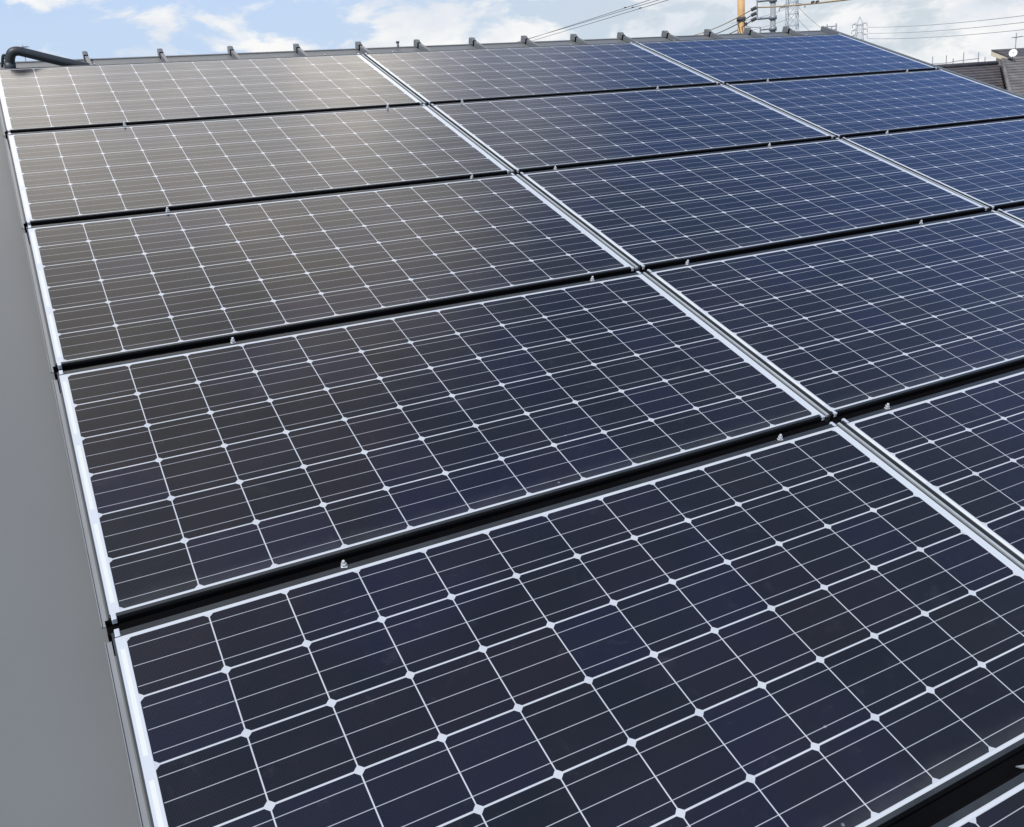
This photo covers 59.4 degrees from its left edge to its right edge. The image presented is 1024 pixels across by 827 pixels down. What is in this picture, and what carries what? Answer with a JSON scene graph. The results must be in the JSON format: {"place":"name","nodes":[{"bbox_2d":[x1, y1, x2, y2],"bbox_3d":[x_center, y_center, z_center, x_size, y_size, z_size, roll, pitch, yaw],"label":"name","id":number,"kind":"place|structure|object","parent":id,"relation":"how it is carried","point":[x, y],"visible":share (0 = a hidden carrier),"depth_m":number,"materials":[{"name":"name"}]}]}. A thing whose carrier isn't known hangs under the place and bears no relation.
{"place":"outdoors","nodes":[
{"label":"outdoors","id":0,"kind":"place"},
{"bbox_2d":[0,0,1023,64],"label":"sky","id":1,"kind":"structure","parent":0,"point":[62,28],"materials":[{"name":"blue"}]},
{"bbox_2d":[932,52,985,63],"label":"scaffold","id":2,"kind":"object","parent":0,"point":[963,60],"visible":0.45,"depth_m":52.33,"materials":[{"name":"metal"}]},
{"label":"ground","id":3,"kind":"structure","parent":0,"visible":0},
{"bbox_2d":[0,26,1023,826],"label":"house","id":4,"kind":"structure","parent":3,"relation":"on","point":[62,756],"depth_m":1.97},
{"bbox_2d":[1,46,89,67],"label":"conduit","id":5,"kind":"object","parent":4,"relation":"attached to","point":[11,54],"visible":0.86,"depth_m":4.69,"materials":[{"name":"black plastic"}]},
{"bbox_2d":[5,103,422,148],"bbox_3d":[-1.324,-1.385,4.291,1.953,0.064,0.040,-13,40,-25],"label":"mounting rail","id":6,"kind":"object","parent":4,"relation":"attached to","point":[79,127],"visible":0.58,"depth_m":4.22,"materials":[{"name":"black metal"}]},
{"bbox_2d":[0,53,422,135],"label":"solar panel","id":7,"kind":"object","parent":6,"relation":"on","point":[32,98],"visible":0.98,"depth_m":4.55,"materials":[{"name":"laminate"}]},
{"bbox_2d":[23,172,507,244],"bbox_3d":[-0.864,-0.841,3.596,1.953,0.064,0.040,-13,40,-25],"label":"mounting rail","id":8,"kind":"object","parent":4,"relation":"attached to","point":[241,201],"visible":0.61,"depth_m":3.51,"materials":[{"name":"metal"}]},
{"bbox_2d":[4,104,509,228],"bbox_3d":[-1.096,-1.124,3.932,1.961,0.044,0.969,-13,40,-25],"label":"solar panel","id":9,"kind":"object","parent":8,"relation":"on","point":[74,173],"visible":0.95,"depth_m":3.84,"materials":[{"name":"black glass"}]},
{"bbox_2d":[53,268,634,392],"bbox_3d":[-0.405,-0.296,2.901,1.953,0.064,0.040,-13,40,-25],"label":"mounting rail","id":10,"kind":"object","parent":4,"relation":"attached to","point":[125,357],"visible":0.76,"depth_m":2.81,"materials":[{"name":"black metal"}]},
{"bbox_2d":[23,173,633,372],"bbox_3d":[-0.636,-0.580,3.237,1.961,0.044,0.968,-13,40,-25],"label":"solar panel","id":11,"kind":"object","parent":10,"relation":"on","point":[116,286],"visible":0.98,"depth_m":3.13,"materials":[{"name":"black glass"}]},
{"bbox_2d":[105,417,828,655],"bbox_3d":[0.055,0.248,2.206,1.953,0.064,0.040,-13,40,-25],"label":"mounting rail","id":12,"kind":"object","parent":4,"relation":"attached to","point":[225,593],"visible":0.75,"depth_m":2.09,"materials":[{"name":"black metal"}]},
{"bbox_2d":[52,271,824,628],"bbox_3d":[-0.176,-0.036,2.542,1.961,0.044,0.969,-13,40,-25],"label":"solar panel","id":13,"kind":"object","parent":12,"relation":"on","point":[206,469],"visible":0.98,"depth_m":2.41,"materials":[{"name":"black glass"}]},
{"bbox_2d":[427,83,719,105],"bbox_3d":[0.423,-1.797,5.123,1.953,0.064,0.040,-13,40,-25],"label":"mounting rail","id":14,"kind":"object","parent":4,"relation":"attached to","point":[569,94],"visible":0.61,"depth_m":5.07,"materials":[{"name":"black metal"}]},
{"bbox_2d":[364,42,717,104],"bbox_3d":[0.184,-2.079,5.456,1.961,0.043,0.968,-13,40,-25],"label":"solar panel","id":15,"kind":"object","parent":14,"relation":"on","point":[429,77],"visible":0.91,"depth_m":5.39,"materials":[{"name":"laminate"}]},
{"bbox_2d":[362,54,426,104],"bbox_3d":[-0.679,-1.861,5.056,0.026,0.069,0.953,-13,40,-25],"label":"joint strip","id":16,"kind":"object","parent":15,"relation":"attached to","point":[417,97],"visible":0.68,"depth_m":4.99,"materials":[{"name":"silver metal"}]},
{"bbox_2d":[515,137,834,174],"bbox_3d":[0.883,-1.253,4.429,1.953,0.064,0.040,-13,40,-25],"label":"mounting rail","id":17,"kind":"object","parent":4,"relation":"attached to","point":[658,156],"visible":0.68,"depth_m":4.37,"materials":[{"name":"black metal"}]},
{"bbox_2d":[430,84,833,172],"bbox_3d":[0.643,-1.535,4.761,1.961,0.044,0.969,-13,40,-25],"label":"solar panel","id":18,"kind":"object","parent":17,"relation":"on","point":[517,134],"visible":0.9,"depth_m":4.69,"materials":[{"name":"blue glass"}]},
{"bbox_2d":[428,105,514,173],"bbox_3d":[-0.220,-1.317,4.362,0.026,0.069,0.953,-13,40,-25],"label":"joint strip","id":19,"kind":"object","parent":18,"relation":"attached to","point":[483,148],"visible":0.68,"depth_m":4.28,"materials":[{"name":"silver metal"}]},
{"bbox_2d":[639,208,988,272],"bbox_3d":[1.342,-0.709,3.734,1.953,0.064,0.040,-13,40,-25],"label":"mounting rail","id":20,"kind":"object","parent":4,"relation":"attached to","point":[756,249],"visible":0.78,"depth_m":3.66,"materials":[{"name":"metal"}]},
{"bbox_2d":[520,138,987,272],"bbox_3d":[1.103,-0.991,4.066,1.961,0.044,0.968,-13,40,-25],"label":"solar panel","id":21,"kind":"object","parent":20,"relation":"on","point":[643,213],"visible":0.94,"depth_m":3.98,"materials":[{"name":"blue glass"}]},
{"bbox_2d":[516,174,639,270],"bbox_3d":[0.240,-0.773,3.667,0.026,0.069,0.953,-13,40,-25],"label":"joint strip","id":22,"kind":"object","parent":21,"relation":"attached to","point":[585,227],"visible":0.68,"depth_m":3.59,"materials":[{"name":"silver metal"}]},
{"bbox_2d":[722,68,937,84],"bbox_3d":[2.162,-2.208,5.953,1.953,0.064,0.040,-13,40,-25],"label":"mounting rail","id":23,"kind":"object","parent":4,"relation":"attached to","point":[826,76],"visible":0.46,"depth_m":5.90,"materials":[{"name":"black metal"}]},
{"bbox_2d":[636,34,936,84],"bbox_3d":[1.923,-2.490,6.285,1.961,0.043,0.968,-13,40,-25],"label":"solar panel","id":24,"kind":"object","parent":23,"relation":"on","point":[721,61],"visible":0.92,"depth_m":6.23,"materials":[{"name":"blue glass"}]},
{"bbox_2d":[634,43,719,82],"bbox_3d":[1.060,-2.272,5.886,0.026,0.069,0.953,-13,40,-25],"label":"joint strip","id":25,"kind":"object","parent":24,"relation":"attached to","point":[678,63],"visible":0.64,"depth_m":5.84,"materials":[{"name":"silver metal"}]},
{"bbox_2d":[828,360,1023,423],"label":"mounting rail","id":26,"kind":"object","parent":4,"relation":"attached to","point":[916,394],"visible":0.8,"depth_m":2.79,"materials":[{"name":"black metal"}]},
{"bbox_2d":[647,210,1023,422],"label":"solar panel","id":27,"kind":"object","parent":26,"relation":"on","point":[834,326],"visible":0.94,"depth_m":3.21,"materials":[{"name":"blue glass"}]},
{"bbox_2d":[643,272,829,422],"bbox_3d":[0.700,-0.229,2.972,0.026,0.069,0.953,-13,40,-25],"label":"joint strip","id":28,"kind":"object","parent":27,"relation":"attached to","point":[827,416],"visible":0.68,"depth_m":2.88,"materials":[{"name":"silver metal"}]},
{"bbox_2d":[836,116,1023,138],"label":"mounting rail","id":29,"kind":"object","parent":4,"relation":"attached to","point":[911,129],"visible":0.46,"depth_m":5.15,"materials":[{"name":"black metal"}]},
{"bbox_2d":[726,69,1023,137],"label":"solar panel","id":30,"kind":"object","parent":29,"relation":"on","point":[838,106],"visible":0.9,"depth_m":5.51,"materials":[{"name":"blue glass"}]},
{"bbox_2d":[725,85,835,138],"bbox_3d":[1.520,-1.728,5.191,0.026,0.069,0.953,-13,40,-25],"label":"joint strip","id":31,"kind":"object","parent":30,"relation":"attached to","point":[783,112],"visible":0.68,"depth_m":5.12,"materials":[{"name":"silver metal"}]},
{"bbox_2d":[879,745,1023,826],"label":"mounting rail","id":32,"kind":"object","parent":4,"relation":"attached to","point":[950,800],"depth_m":1.65,"materials":[{"name":"black metal"}]},
{"bbox_2d":[104,422,1023,826],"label":"solar panel","id":33,"kind":"object","parent":32,"relation":"on","point":[822,626],"visible":1,"depth_m":1.79,"materials":[{"name":"black glass"}]},
{"bbox_2d":[341,560,347,567],"bbox_3d":[-0.367,0.328,1.958,0.015,0.017,0.012,-7,38,-6],"label":"clamp bolt","id":34,"kind":"object","parent":33,"relation":"on","point":[344,564],"visible":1,"depth_m":1.96,"materials":[{"name":"silver metal"}]},
{"bbox_2d":[931,772,1023,826],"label":"solar panel","id":35,"kind":"object","parent":32,"relation":"attached to","point":[1002,805],"depth_m":1.61,"materials":[{"name":"black glass"}]},
{"bbox_2d":[989,202,1023,211],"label":"mounting rail","id":36,"kind":"object","parent":4,"relation":"attached to","point":[1009,206],"visible":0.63,"depth_m":4.20,"materials":[{"name":"black metal"}]},
{"bbox_2d":[842,118,1023,210],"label":"solar panel","id":37,"kind":"object","parent":36,"relation":"on","point":[982,163],"visible":0.88,"depth_m":4.72,"materials":[{"name":"blue glass"}]},
{"bbox_2d":[841,139,989,210],"bbox_3d":[1.979,-1.183,4.496,0.026,0.069,0.953,-13,40,-25],"label":"joint strip","id":38,"kind":"object","parent":37,"relation":"attached to","point":[917,174],"visible":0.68,"depth_m":4.43,"materials":[{"name":"silver metal"}]},
{"label":"mounting rail","id":39,"kind":"object","parent":4,"relation":"attached to","visible":0},
{"bbox_2d":[998,206,1023,222],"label":"solar panel","id":40,"kind":"object","parent":39,"relation":"on","point":[1016,213],"visible":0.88,"depth_m":4.11,"materials":[{"name":"blue glass"}]},
{"label":"mounting rail","id":41,"kind":"object","parent":4,"relation":"attached to","visible":0},
{"bbox_2d":[841,368,1023,564],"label":"solar panel","id":42,"kind":"object","parent":41,"relation":"on","point":[959,450],"visible":0.81,"depth_m":2.54,"materials":[{"name":"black glass"}]},
{"bbox_2d":[837,422,1023,568],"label":"joint strip","id":43,"kind":"object","parent":42,"relation":"attached to","point":[967,523],"visible":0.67,"depth_m":2.34,"materials":[{"name":"silver metal"}]},
{"bbox_2d":[737,0,746,33],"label":"utility pole","id":44,"kind":"object","parent":3,"relation":"on","point":[740,9],"visible":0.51,"depth_m":42.78,"materials":[{"name":"brown wood"}]},
{"bbox_2d":[750,0,776,32],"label":"utility pole","id":45,"kind":"object","parent":3,"relation":"on","point":[772,17],"visible":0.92,"depth_m":39.04,"materials":[{"name":"grey metal"}]},
{"bbox_2d":[520,0,648,41],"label":"overhead wire","id":46,"kind":"object","parent":45,"relation":"attached to","point":[595,17],"visible":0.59,"depth_m":36.47,"materials":[{"name":"grey metal"}]},
{"bbox_2d":[518,0,657,41],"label":"overhead wire","id":47,"kind":"object","parent":45,"relation":"attached to","point":[603,16],"visible":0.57,"depth_m":36.38,"materials":[{"name":"grey metal"}]},
{"bbox_2d":[533,0,666,40],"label":"overhead wire","id":48,"kind":"object","parent":45,"relation":"attached to","point":[606,18],"visible":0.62,"depth_m":36.57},
{"bbox_2d":[696,10,750,34],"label":"overhead wire","id":49,"kind":"object","parent":45,"relation":"attached to","point":[727,22],"visible":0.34,"depth_m":44.22,"materials":[{"name":"grey metal"}]},
{"bbox_2d":[716,15,750,33],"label":"overhead wire","id":50,"kind":"object","parent":45,"relation":"attached to","point":[734,25],"visible":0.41,"depth_m":44.08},
{"bbox_2d":[757,0,846,7],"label":"overhead wire","id":51,"kind":"object","parent":45,"relation":"attached to","point":[815,2],"visible":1,"depth_m":32.56,"materials":[{"name":"black metal"}]},
{"bbox_2d":[779,0,804,30],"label":"pylon","id":52,"kind":"object","parent":3,"relation":"on","point":[795,9],"visible":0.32,"depth_m":184.96,"materials":[{"name":"metal"}]},
{"bbox_2d":[851,17,867,39],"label":"pylon","id":53,"kind":"object","parent":3,"relation":"on","point":[861,26],"visible":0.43,"depth_m":363.94,"materials":[{"name":"metal"}]},
{"bbox_2d":[867,29,1023,38],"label":"power line","id":54,"kind":"object","parent":53,"relation":"attached to","point":[947,36],"visible":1,"depth_m":266.28,"materials":[{"name":"grey metal"}]},
{"bbox_2d":[899,15,1023,26],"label":"power line","id":55,"kind":"object","parent":53,"relation":"hanging from","point":[962,22],"visible":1,"depth_m":252.14,"materials":[{"name":"grey metal"}]},
{"bbox_2d":[903,22,1023,32],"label":"power line","id":56,"kind":"object","parent":53,"relation":"hanging from","point":[965,28],"visible":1,"depth_m":249.04,"materials":[{"name":"grey metal"}]},
{"bbox_2d":[936,48,1023,95],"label":"neighbour house","id":57,"kind":"structure","parent":3,"relation":"on","point":[1004,71],"depth_m":42.25,"materials":[{"name":"tile"}]},
{"bbox_2d":[1009,49,1016,60],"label":"satellite dish","id":58,"kind":"object","parent":57,"relation":"attached to","point":[1012,53],"visible":0.98,"depth_m":42.85,"materials":[{"name":"white paint"}]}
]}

